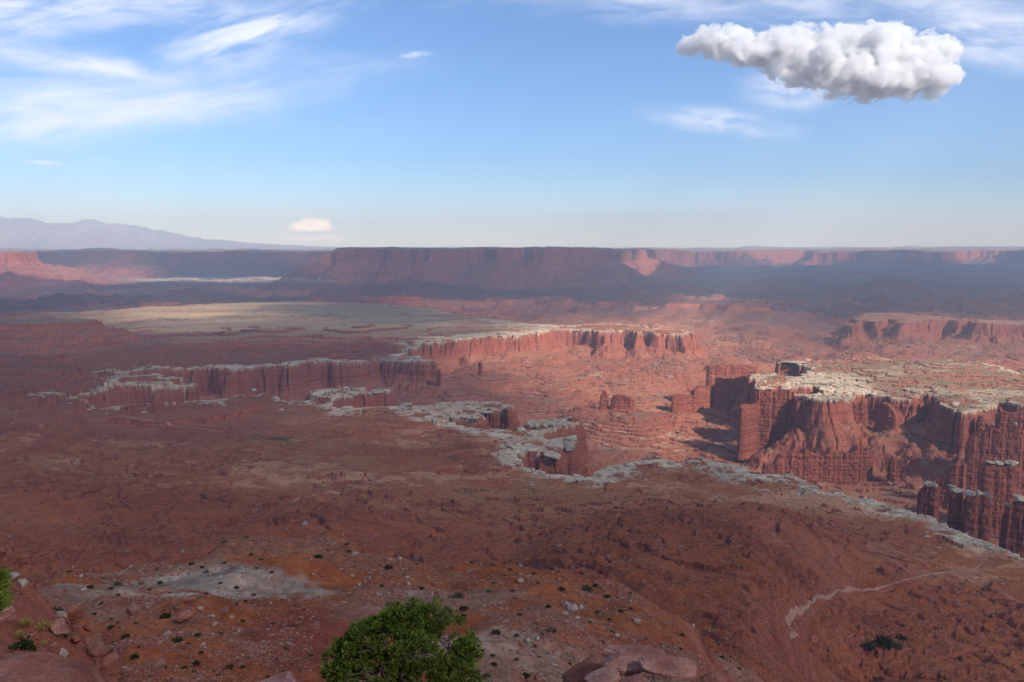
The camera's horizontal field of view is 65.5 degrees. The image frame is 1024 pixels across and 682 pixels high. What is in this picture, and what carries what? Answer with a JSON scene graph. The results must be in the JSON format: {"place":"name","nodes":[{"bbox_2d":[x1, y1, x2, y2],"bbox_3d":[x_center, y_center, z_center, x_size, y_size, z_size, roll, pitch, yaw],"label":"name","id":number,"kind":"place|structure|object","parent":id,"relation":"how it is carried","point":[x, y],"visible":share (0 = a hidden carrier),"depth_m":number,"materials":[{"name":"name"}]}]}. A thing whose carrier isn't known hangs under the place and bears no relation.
{"place":"outdoors","nodes":[
{"label":"outdoors","id":0,"kind":"place"},
{"bbox_2d":[122,416,218,431],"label":"dirt road","id":1,"kind":"structure","parent":0,"point":[168,423],"depth_m":1788.41,"materials":[{"name":"soil"}]},
{"bbox_2d":[0,216,460,248],"bbox_3d":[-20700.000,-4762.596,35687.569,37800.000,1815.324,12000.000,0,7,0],"label":"mountains","id":2,"kind":"structure","parent":0,"point":[25,233],"depth_m":33721.35,"materials":[{"name":"stone"}]},
{"bbox_2d":[0,304,1023,578],"bbox_3d":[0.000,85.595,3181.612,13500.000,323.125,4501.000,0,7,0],"label":"canyon ground","id":3,"kind":"structure","parent":0,"point":[76,456],"depth_m":2066.13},
{"bbox_2d":[252,479,400,511],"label":"dry wash","id":4,"kind":"object","parent":3,"relation":"on","point":[329,491],"visible":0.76,"depth_m":1206.83},
{"bbox_2d":[436,368,441,386],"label":"rock spire","id":5,"kind":"object","parent":3,"relation":"on","point":[438,377],"visible":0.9,"depth_m":2768.62,"materials":[{"name":"brown stone"}]},
{"bbox_2d":[477,361,483,375],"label":"rock spire","id":6,"kind":"object","parent":3,"relation":"on","point":[480,368],"visible":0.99,"depth_m":3073.68,"materials":[{"name":"brown stone"}]},
{"bbox_2d":[503,407,513,430],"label":"rock pillar","id":7,"kind":"object","parent":3,"relation":"on","point":[508,417],"visible":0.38,"depth_m":1937.48,"materials":[{"name":"red stone"}]},
{"bbox_2d":[1,371,1023,681],"bbox_3d":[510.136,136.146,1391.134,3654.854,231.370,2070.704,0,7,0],"label":"scrub","id":8,"kind":"object","parent":3,"relation":"on","point":[567,541],"visible":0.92,"depth_m":1131.25,"materials":[{"name":"green plant"}]},
{"bbox_2d":[28,320,1023,571],"bbox_3d":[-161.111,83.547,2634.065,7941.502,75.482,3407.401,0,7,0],"label":"caprock rubble","id":9,"kind":"object","parent":3,"relation":"on","point":[984,544],"visible":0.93,"depth_m":1926.38,"materials":[{"name":"stone"}]},
{"bbox_2d":[544,450,560,459],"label":"cap boulder","id":10,"kind":"object","parent":3,"relation":"on","point":[552,455],"visible":1,"depth_m":1513.74,"materials":[{"name":"stone"}]},
{"bbox_2d":[547,441,563,444],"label":"cap boulder","id":11,"kind":"object","parent":3,"relation":"on","point":[555,442],"visible":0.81,"depth_m":1612.21,"materials":[{"name":"stone"}]},
{"bbox_2d":[563,442,574,450],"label":"cap boulder","id":12,"kind":"object","parent":3,"relation":"on","point":[569,446],"visible":1,"depth_m":1583.95,"materials":[{"name":"stone"}]},
{"bbox_2d":[563,435,576,439],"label":"cap boulder","id":13,"kind":"object","parent":3,"relation":"on","point":[569,437],"visible":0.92,"depth_m":1655.68,"materials":[{"name":"stone"}]},
{"bbox_2d":[567,416,579,426],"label":"rock pillar","id":14,"kind":"object","parent":3,"relation":"on","point":[570,419],"visible":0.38,"depth_m":1825.03,"materials":[{"name":"stone"}]},
{"bbox_2d":[599,390,608,408],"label":"rock spire","id":15,"kind":"object","parent":3,"relation":"on","point":[604,400],"visible":1,"depth_m":2590.67,"materials":[{"name":"brown stone"}]},
{"bbox_2d":[205,324,1017,521],"bbox_3d":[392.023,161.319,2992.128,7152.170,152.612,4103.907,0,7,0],"label":"canyon rubble","id":16,"kind":"object","parent":3,"relation":"on","point":[685,393],"visible":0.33,"depth_m":3051.00,"materials":[{"name":"brown stone"}]},
{"bbox_2d":[609,393,637,411],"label":"rock butte","id":17,"kind":"object","parent":3,"relation":"on","point":[622,402],"visible":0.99,"depth_m":2559.75,"materials":[{"name":"brown stone"}]},
{"bbox_2d":[684,459,700,462],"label":"cap boulder","id":18,"kind":"object","parent":3,"relation":"on","point":[693,461],"visible":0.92,"depth_m":1468.17,"materials":[{"name":"stone"}]},
{"bbox_2d":[671,384,714,412],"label":"rock fin","id":19,"kind":"object","parent":3,"relation":"on","point":[698,398],"visible":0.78,"depth_m":2619.30,"materials":[{"name":"brown stone"}]},
{"bbox_2d":[712,375,749,409],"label":"rock fin","id":20,"kind":"object","parent":3,"relation":"on","point":[729,391],"visible":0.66,"depth_m":2586.20,"materials":[{"name":"brown stone"}]},
{"bbox_2d":[706,364,757,386],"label":"rock fin","id":21,"kind":"object","parent":3,"relation":"on","point":[713,373],"visible":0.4,"depth_m":2720.19,"materials":[{"name":"brown stone"}]},
{"bbox_2d":[735,402,758,460],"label":"rock pillar","id":22,"kind":"object","parent":3,"relation":"on","point":[747,442],"visible":0.98,"depth_m":2131.17,"materials":[{"name":"red stone"}]},
{"bbox_2d":[753,387,800,448],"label":"rock fin","id":23,"kind":"object","parent":3,"relation":"on","point":[774,411],"visible":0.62,"depth_m":2180.48,"materials":[{"name":"stone"}]},
{"bbox_2d":[781,361,807,375],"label":"rock fin","id":24,"kind":"object","parent":3,"relation":"on","point":[788,366],"visible":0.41,"depth_m":2732.79,"materials":[{"name":"stone"}]},
{"bbox_2d":[761,445,872,483],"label":"rock fin","id":25,"kind":"object","parent":3,"relation":"on","point":[853,464],"visible":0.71,"depth_m":1875.21,"materials":[{"name":"red stone"}]},
{"bbox_2d":[853,401,866,427],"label":"rock fin","id":26,"kind":"object","parent":3,"relation":"on","point":[860,411],"visible":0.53,"depth_m":2123.97,"materials":[{"name":"brown stone"}]},
{"bbox_2d":[822,517,939,569],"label":"footpath","id":27,"kind":"structure","parent":3,"relation":"on","point":[881,544],"depth_m":1019.87,"materials":[{"name":"soil"}]},
{"bbox_2d":[875,402,898,432],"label":"rock fin","id":28,"kind":"object","parent":3,"relation":"on","point":[886,416],"visible":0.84,"depth_m":2095.21,"materials":[{"name":"brown stone"}]},
{"bbox_2d":[761,358,1022,408],"bbox_3d":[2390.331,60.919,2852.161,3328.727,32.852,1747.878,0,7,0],"label":"scrub","id":29,"kind":"object","parent":3,"relation":"on","point":[960,383],"visible":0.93,"depth_m":2359.98,"materials":[{"name":"green plant"}]},
{"bbox_2d":[887,456,906,483],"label":"rock spire","id":30,"kind":"object","parent":3,"relation":"on","point":[895,471],"visible":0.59,"depth_m":1825.34,"materials":[{"name":"red stone"}]},
{"bbox_2d":[905,481,914,489],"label":"rock spire","id":31,"kind":"object","parent":3,"relation":"on","point":[910,485],"visible":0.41,"depth_m":1779.92,"materials":[{"name":"red stone"}]},
{"bbox_2d":[916,481,939,522],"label":"rock pillar","id":32,"kind":"object","parent":3,"relation":"on","point":[928,499],"visible":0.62,"depth_m":1290.47,"materials":[{"name":"stone"}]},
{"bbox_2d":[936,460,966,510],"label":"rock fin","id":33,"kind":"object","parent":3,"relation":"on","point":[954,474],"visible":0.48,"depth_m":1659.69,"materials":[{"name":"red stone"}]},
{"bbox_2d":[947,484,963,531],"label":"rock pillar","id":34,"kind":"object","parent":3,"relation":"on","point":[954,515],"visible":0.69,"depth_m":1278.26,"materials":[{"name":"stone"}]},
{"bbox_2d":[961,490,992,542],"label":"rock pillar","id":35,"kind":"object","parent":3,"relation":"on","point":[977,515],"visible":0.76,"depth_m":1252.36,"materials":[{"name":"stone"}]},
{"bbox_2d":[975,415,985,431],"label":"rock spire","id":36,"kind":"object","parent":3,"relation":"on","point":[980,423],"visible":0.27,"depth_m":1918.64,"materials":[{"name":"red stone"}]},
{"bbox_2d":[964,422,1023,495],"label":"rock fin","id":37,"kind":"object","parent":3,"relation":"on","point":[991,442],"visible":0.72,"depth_m":1803.57,"materials":[{"name":"stone"}]},
{"bbox_2d":[992,336,997,342],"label":"rock spire","id":38,"kind":"object","parent":3,"relation":"on","point":[994,339],"visible":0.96,"depth_m":4061.37,"materials":[{"name":"brown stone"}]},
{"bbox_2d":[978,460,1019,536],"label":"rock pillar","id":39,"kind":"object","parent":3,"relation":"on","point":[998,481],"visible":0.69,"depth_m":1492.31,"materials":[{"name":"stone"}]},
{"bbox_2d":[995,410,1023,430],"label":"rock fin","id":40,"kind":"object","parent":3,"relation":"on","point":[1004,420],"visible":0.31,"depth_m":1918.98,"materials":[{"name":"red stone"}]},
{"bbox_2d":[999,494,1023,557],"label":"rock pillar","id":41,"kind":"object","parent":3,"relation":"on","point":[1011,538],"visible":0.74,"depth_m":1231.59,"materials":[{"name":"stone"}]},
{"bbox_2d":[0,507,1023,681],"bbox_3d":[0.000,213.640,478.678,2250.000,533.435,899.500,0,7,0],"label":"hillside","id":42,"kind":"structure","parent":0,"point":[290,585],"depth_m":557.35,"materials":[{"name":"brown soil"}]},
{"bbox_2d":[0,567,14,611],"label":"juniper tree","id":43,"kind":"object","parent":42,"relation":"on","point":[5,585],"visible":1,"depth_m":11.50,"materials":[{"name":"green plant"}]},
{"bbox_2d":[0,600,16,621],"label":"boulder","id":44,"kind":"object","parent":42,"relation":"on","point":[8,614],"visible":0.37,"depth_m":21.98,"materials":[{"name":"pink stone"}]},
{"bbox_2d":[0,546,21,581],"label":"boulder","id":45,"kind":"object","parent":42,"relation":"on","point":[8,560],"visible":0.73,"depth_m":27.88,"materials":[{"name":"red stone"}]},
{"bbox_2d":[8,572,19,578],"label":"boulder","id":46,"kind":"object","parent":42,"relation":"on","point":[14,574],"visible":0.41,"depth_m":26.06,"materials":[{"name":"stone"}]},
{"bbox_2d":[13,629,24,637],"bbox_3d":[-13.346,7.879,21.446,0.412,0.159,0.431,-2,7,-16],"label":"grass tuft","id":47,"kind":"object","parent":42,"relation":"on","point":[16,633],"visible":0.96,"depth_m":21.44,"materials":[{"name":"plant"}]},
{"bbox_2d":[8,635,33,650],"bbox_3d":[-9.023,5.578,14.648,0.452,0.234,0.424,6,9,40],"label":"shrub","id":48,"kind":"object","parent":42,"relation":"on","point":[24,644],"visible":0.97,"depth_m":14.61,"materials":[{"name":"green plant"}]},
{"bbox_2d":[13,548,30,564],"bbox_3d":[-17.718,7.745,28.637,0.695,0.605,0.520,-6,-5,19],"label":"boulder","id":49,"kind":"object","parent":42,"relation":"on","point":[22,556],"visible":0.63,"depth_m":28.52,"materials":[{"name":"red stone"}]},
{"bbox_2d":[16,578,28,587],"bbox_3d":[-15.718,7.776,25.608,0.331,0.275,0.372,3,0,12],"label":"boulder","id":50,"kind":"object","parent":42,"relation":"on","point":[22,583],"visible":1,"depth_m":25.48,"materials":[{"name":"stone"}]},
{"bbox_2d":[16,617,33,626],"bbox_3d":[-13.444,7.746,21.971,0.395,0.204,0.425,0,7,0],"label":"grass tuft","id":51,"kind":"object","parent":42,"relation":"on","point":[25,622],"visible":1,"depth_m":21.94,"materials":[{"name":"plant"}]},
{"bbox_2d":[27,644,39,651],"bbox_3d":[-8.815,5.632,14.635,0.269,0.137,0.272,6,9,42],"label":"shrub","id":52,"kind":"object","parent":42,"relation":"on","point":[34,648],"visible":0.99,"depth_m":14.63,"materials":[{"name":"green plant"}]},
{"bbox_2d":[33,619,51,629],"bbox_3d":[-13.398,8.077,22.729,0.497,0.299,0.475,1,7,11],"label":"grass tuft","id":53,"kind":"object","parent":42,"relation":"on","point":[41,625],"visible":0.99,"depth_m":22.67,"materials":[{"name":"plant"}]},
{"bbox_2d":[0,578,100,668],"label":"shoulder gravel","id":54,"kind":"structure","parent":42,"relation":"on","point":[38,638],"depth_m":23.65,"materials":[{"name":"brown gravel"}]},
{"bbox_2d":[49,641,56,647],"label":"boulder","id":55,"kind":"object","parent":42,"relation":"on","point":[53,644],"visible":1,"depth_m":21.04,"materials":[{"name":"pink stone"}]},
{"bbox_2d":[51,606,63,612],"bbox_3d":[-16.627,9.814,29.128,0.531,0.306,0.549,1,7,12],"label":"shrub","id":56,"kind":"object","parent":42,"relation":"on","point":[57,609],"visible":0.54,"depth_m":29.13,"materials":[{"name":"green plant"}]},
{"bbox_2d":[0,652,116,681],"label":"sandstone slab","id":57,"kind":"structure","parent":42,"relation":"on","point":[33,667],"depth_m":5.60,"materials":[{"name":"stone"}]},
{"bbox_2d":[48,617,69,636],"bbox_3d":[-13.186,8.344,23.187,0.540,0.497,0.544,-4,8,-33],"label":"boulder","id":58,"kind":"object","parent":42,"relation":"on","point":[58,627],"visible":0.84,"depth_m":23.04,"materials":[{"name":"pink stone"}]},
{"bbox_2d":[55,611,64,616],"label":"boulder","id":59,"kind":"object","parent":42,"relation":"on","point":[59,613],"visible":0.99,"depth_m":26.20,"materials":[{"name":"stone"}]},
{"bbox_2d":[59,648,68,656],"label":"boulder","id":60,"kind":"object","parent":42,"relation":"on","point":[63,652],"visible":0.77,"depth_m":20.03,"materials":[{"name":"stone"}]},
{"bbox_2d":[66,604,82,625],"bbox_3d":[-15.551,9.748,28.369,0.498,0.686,0.518,-1,7,-12],"label":"boulder","id":61,"kind":"object","parent":42,"relation":"on","point":[74,612],"visible":1,"depth_m":28.18,"materials":[{"name":"red stone"}]},
{"bbox_2d":[70,635,80,643],"bbox_3d":[-13.313,9.079,24.239,0.317,0.296,0.235,1,7,10],"label":"boulder","id":62,"kind":"object","parent":42,"relation":"on","point":[74,639],"visible":1,"depth_m":24.16,"materials":[{"name":"red stone"}]},
{"bbox_2d":[83,622,93,631],"bbox_3d":[-14.818,10.004,27.875,0.353,0.322,0.353,-3,8,-20],"label":"boulder","id":63,"kind":"object","parent":42,"relation":"on","point":[88,626],"visible":1,"depth_m":27.79,"materials":[{"name":"red stone"}]},
{"bbox_2d":[85,633,104,656],"bbox_3d":[-13.185,9.626,25.254,0.568,0.748,0.505,-3,5,14],"label":"boulder","id":64,"kind":"object","parent":42,"relation":"on","point":[94,645],"visible":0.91,"depth_m":25.09,"materials":[{"name":"brown stone"}]},
{"bbox_2d":[100,650,110,656],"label":"boulder","id":65,"kind":"object","parent":42,"relation":"on","point":[103,653],"visible":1,"depth_m":24.22,"materials":[{"name":"red stone"}]},
{"bbox_2d":[100,651,121,679],"bbox_3d":[-11.191,9.158,22.247,0.804,0.824,0.717,-6,-2,16],"label":"boulder","id":66,"kind":"object","parent":42,"relation":"on","point":[111,666],"visible":0.77,"depth_m":22.06,"materials":[{"name":"red stone"}]},
{"bbox_2d":[119,633,129,639],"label":"shrub","id":67,"kind":"object","parent":42,"relation":"on","point":[125,634],"visible":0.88,"depth_m":101.06,"materials":[{"name":"green plant"}]},
{"bbox_2d":[126,604,140,614],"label":"boulder","id":68,"kind":"object","parent":42,"relation":"on","point":[132,609],"visible":0.92,"depth_m":118.77,"materials":[{"name":"brown stone"}]},
{"bbox_2d":[130,652,140,659],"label":"shrub","id":69,"kind":"object","parent":42,"relation":"on","point":[134,656],"visible":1,"depth_m":81.21,"materials":[{"name":"green plant"}]},
{"bbox_2d":[144,601,156,608],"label":"boulder","id":70,"kind":"object","parent":42,"relation":"on","point":[150,604],"visible":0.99,"depth_m":122.38,"materials":[{"name":"brown stone"}]},
{"bbox_2d":[152,658,165,668],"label":"boulder","id":71,"kind":"object","parent":42,"relation":"on","point":[160,662],"visible":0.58,"depth_m":65.98,"materials":[{"name":"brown stone"}]},
{"bbox_2d":[159,612,170,618],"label":"shrub","id":72,"kind":"object","parent":42,"relation":"on","point":[165,614],"visible":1,"depth_m":116.62,"materials":[{"name":"green plant"}]},
{"bbox_2d":[169,597,186,612],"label":"boulder","id":73,"kind":"object","parent":42,"relation":"on","point":[173,606],"visible":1,"depth_m":121.05,"materials":[{"name":"brown stone"}]},
{"bbox_2d":[172,636,184,642],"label":"shrub","id":74,"kind":"object","parent":42,"relation":"on","point":[178,639],"visible":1,"depth_m":89.48,"materials":[{"name":"green plant"}]},
{"bbox_2d":[175,606,194,622],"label":"boulder","id":75,"kind":"object","parent":42,"relation":"on","point":[185,613],"visible":1,"depth_m":114.68,"materials":[{"name":"red stone"}]},
{"bbox_2d":[183,595,196,604],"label":"boulder","id":76,"kind":"object","parent":42,"relation":"on","point":[191,600],"visible":1,"depth_m":123.85,"materials":[{"name":"red stone"}]},
{"bbox_2d":[191,659,200,665],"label":"shrub","id":77,"kind":"object","parent":42,"relation":"on","point":[196,661],"visible":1,"depth_m":80.57,"materials":[{"name":"green plant"}]},
{"bbox_2d":[219,608,228,613],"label":"boulder","id":78,"kind":"object","parent":42,"relation":"on","point":[223,610],"visible":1,"depth_m":125.94,"materials":[{"name":"brown stone"}]},
{"bbox_2d":[224,663,233,669],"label":"shrub","id":79,"kind":"object","parent":42,"relation":"on","point":[231,666],"visible":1,"depth_m":72.77,"materials":[{"name":"green plant"}]},
{"bbox_2d":[258,670,297,681],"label":"sandstone slab","id":80,"kind":"structure","parent":42,"relation":"on","point":[286,676],"depth_m":9.22,"materials":[{"name":"stone"}]},
{"bbox_2d":[312,621,319,627],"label":"boulder","id":81,"kind":"object","parent":42,"relation":"on","point":[316,623],"visible":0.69,"depth_m":119.59,"materials":[{"name":"red stone"}]},
{"bbox_2d":[319,596,488,681],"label":"juniper tree","id":82,"kind":"object","parent":42,"relation":"on","point":[396,659],"visible":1,"depth_m":15.52,"materials":[{"name":"green plant"}]},
{"bbox_2d":[42,530,768,681],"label":"rubble","id":83,"kind":"object","parent":42,"relation":"on","point":[113,648],"visible":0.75,"depth_m":132.21,"materials":[{"name":"red stone"}]},
{"bbox_2d":[452,592,463,598],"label":"shrub","id":84,"kind":"object","parent":42,"relation":"on","point":[457,595],"visible":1,"depth_m":156.52,"materials":[{"name":"green plant"}]},
{"bbox_2d":[459,605,468,611],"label":"shrub","id":85,"kind":"object","parent":42,"relation":"on","point":[462,607],"visible":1,"depth_m":132.03,"materials":[{"name":"green plant"}]},
{"bbox_2d":[466,569,473,574],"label":"boulder","id":86,"kind":"object","parent":42,"relation":"on","point":[469,571],"visible":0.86,"depth_m":205.43,"materials":[{"name":"brown stone"}]},
{"bbox_2d":[0,506,1023,681],"bbox_3d":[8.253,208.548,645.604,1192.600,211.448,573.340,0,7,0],"label":"slope stones","id":87,"kind":"object","parent":42,"relation":"on","point":[71,528],"visible":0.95,"depth_m":739.94,"materials":[{"name":"stone"}]},
{"bbox_2d":[518,648,524,655],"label":"boulder","id":88,"kind":"object","parent":42,"relation":"on","point":[521,651],"visible":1,"depth_m":89.75,"materials":[{"name":"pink stone"}]},
{"bbox_2d":[522,672,530,678],"bbox_3d":[1.096,26.556,63.325,0.817,0.385,0.766,-2,7,-18],"label":"shrub","id":89,"kind":"object","parent":42,"relation":"on","point":[527,675],"visible":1,"depth_m":63.26,"materials":[{"name":"green plant"}]},
{"bbox_2d":[534,674,539,681],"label":"boulder","id":90,"kind":"object","parent":42,"relation":"on","point":[536,678],"visible":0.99,"depth_m":75.37,"materials":[{"name":"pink stone"}]},
{"bbox_2d":[567,604,577,611],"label":"boulder","id":91,"kind":"object","parent":42,"relation":"on","point":[572,607],"visible":0.95,"depth_m":159.90,"materials":[{"name":"stone"}]},
{"bbox_2d":[582,584,591,591],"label":"shrub","id":92,"kind":"object","parent":42,"relation":"on","point":[587,586],"visible":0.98,"depth_m":204.75,"materials":[{"name":"green plant"}]},
{"bbox_2d":[584,666,620,681],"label":"sandstone slab","id":93,"kind":"structure","parent":42,"relation":"on","point":[607,674],"depth_m":6.45,"materials":[{"name":"pink stone"}]},
{"bbox_2d":[596,652,642,675],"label":"sandstone slab","id":94,"kind":"structure","parent":42,"relation":"on","point":[624,664],"depth_m":6.71,"materials":[{"name":"stone"}]},
{"bbox_2d":[604,644,665,656],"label":"sandstone slab","id":95,"kind":"structure","parent":42,"relation":"on","point":[639,650],"depth_m":7.25,"materials":[{"name":"stone"}]},
{"bbox_2d":[621,675,649,681],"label":"sandstone slab","id":96,"kind":"structure","parent":42,"relation":"on","point":[637,678],"depth_m":6.30,"materials":[{"name":"stone"}]},
{"bbox_2d":[690,671,728,681],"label":"sandstone slab","id":97,"kind":"structure","parent":42,"relation":"on","point":[715,676],"depth_m":6.70,"materials":[{"name":"stone"}]},
{"bbox_2d":[859,640,875,650],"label":"shrub","id":98,"kind":"object","parent":42,"relation":"on","point":[871,647],"visible":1,"depth_m":673.47,"materials":[{"name":"green plant"}]},
{"bbox_2d":[785,563,981,638],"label":"dirt road","id":99,"kind":"structure","parent":42,"relation":"on","point":[792,616],"depth_m":751.00,"materials":[{"name":"beige soil"}]},
{"bbox_2d":[873,634,893,647],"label":"shrub","id":100,"kind":"object","parent":42,"relation":"on","point":[878,641],"visible":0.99,"depth_m":682.31,"materials":[{"name":"green plant"}]},
{"bbox_2d":[886,639,902,649],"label":"shrub","id":101,"kind":"object","parent":42,"relation":"on","point":[898,645],"visible":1,"depth_m":677.33,"materials":[{"name":"green plant"}]},
{"bbox_2d":[895,633,909,642],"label":"shrub","id":102,"kind":"object","parent":42,"relation":"on","point":[901,637],"visible":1,"depth_m":708.55,"materials":[{"name":"green plant"}]},
{"bbox_2d":[950,573,1019,602],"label":"dirt road","id":103,"kind":"structure","parent":42,"relation":"on","point":[1011,598],"depth_m":903.49,"materials":[{"name":"soil"}]},
{"bbox_2d":[0,246,1023,321],"bbox_3d":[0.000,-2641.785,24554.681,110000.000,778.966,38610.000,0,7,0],"label":"mesas","id":104,"kind":"structure","parent":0,"point":[522,284],"depth_m":10238.59,"materials":[{"name":"brown stone"}]},
{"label":"ledge rock","id":105,"kind":"object","parent":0,"visible":0},
{"bbox_2d":[561,654,610,681],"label":"sandstone slab","id":106,"kind":"structure","parent":105,"relation":"on","point":[578,672],"depth_m":7.12,"materials":[{"name":"brown stone"}]},
{"bbox_2d":[638,655,696,681],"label":"sandstone slab","id":107,"kind":"structure","parent":105,"relation":"on","point":[676,667],"depth_m":6.56,"materials":[{"name":"pink stone"}]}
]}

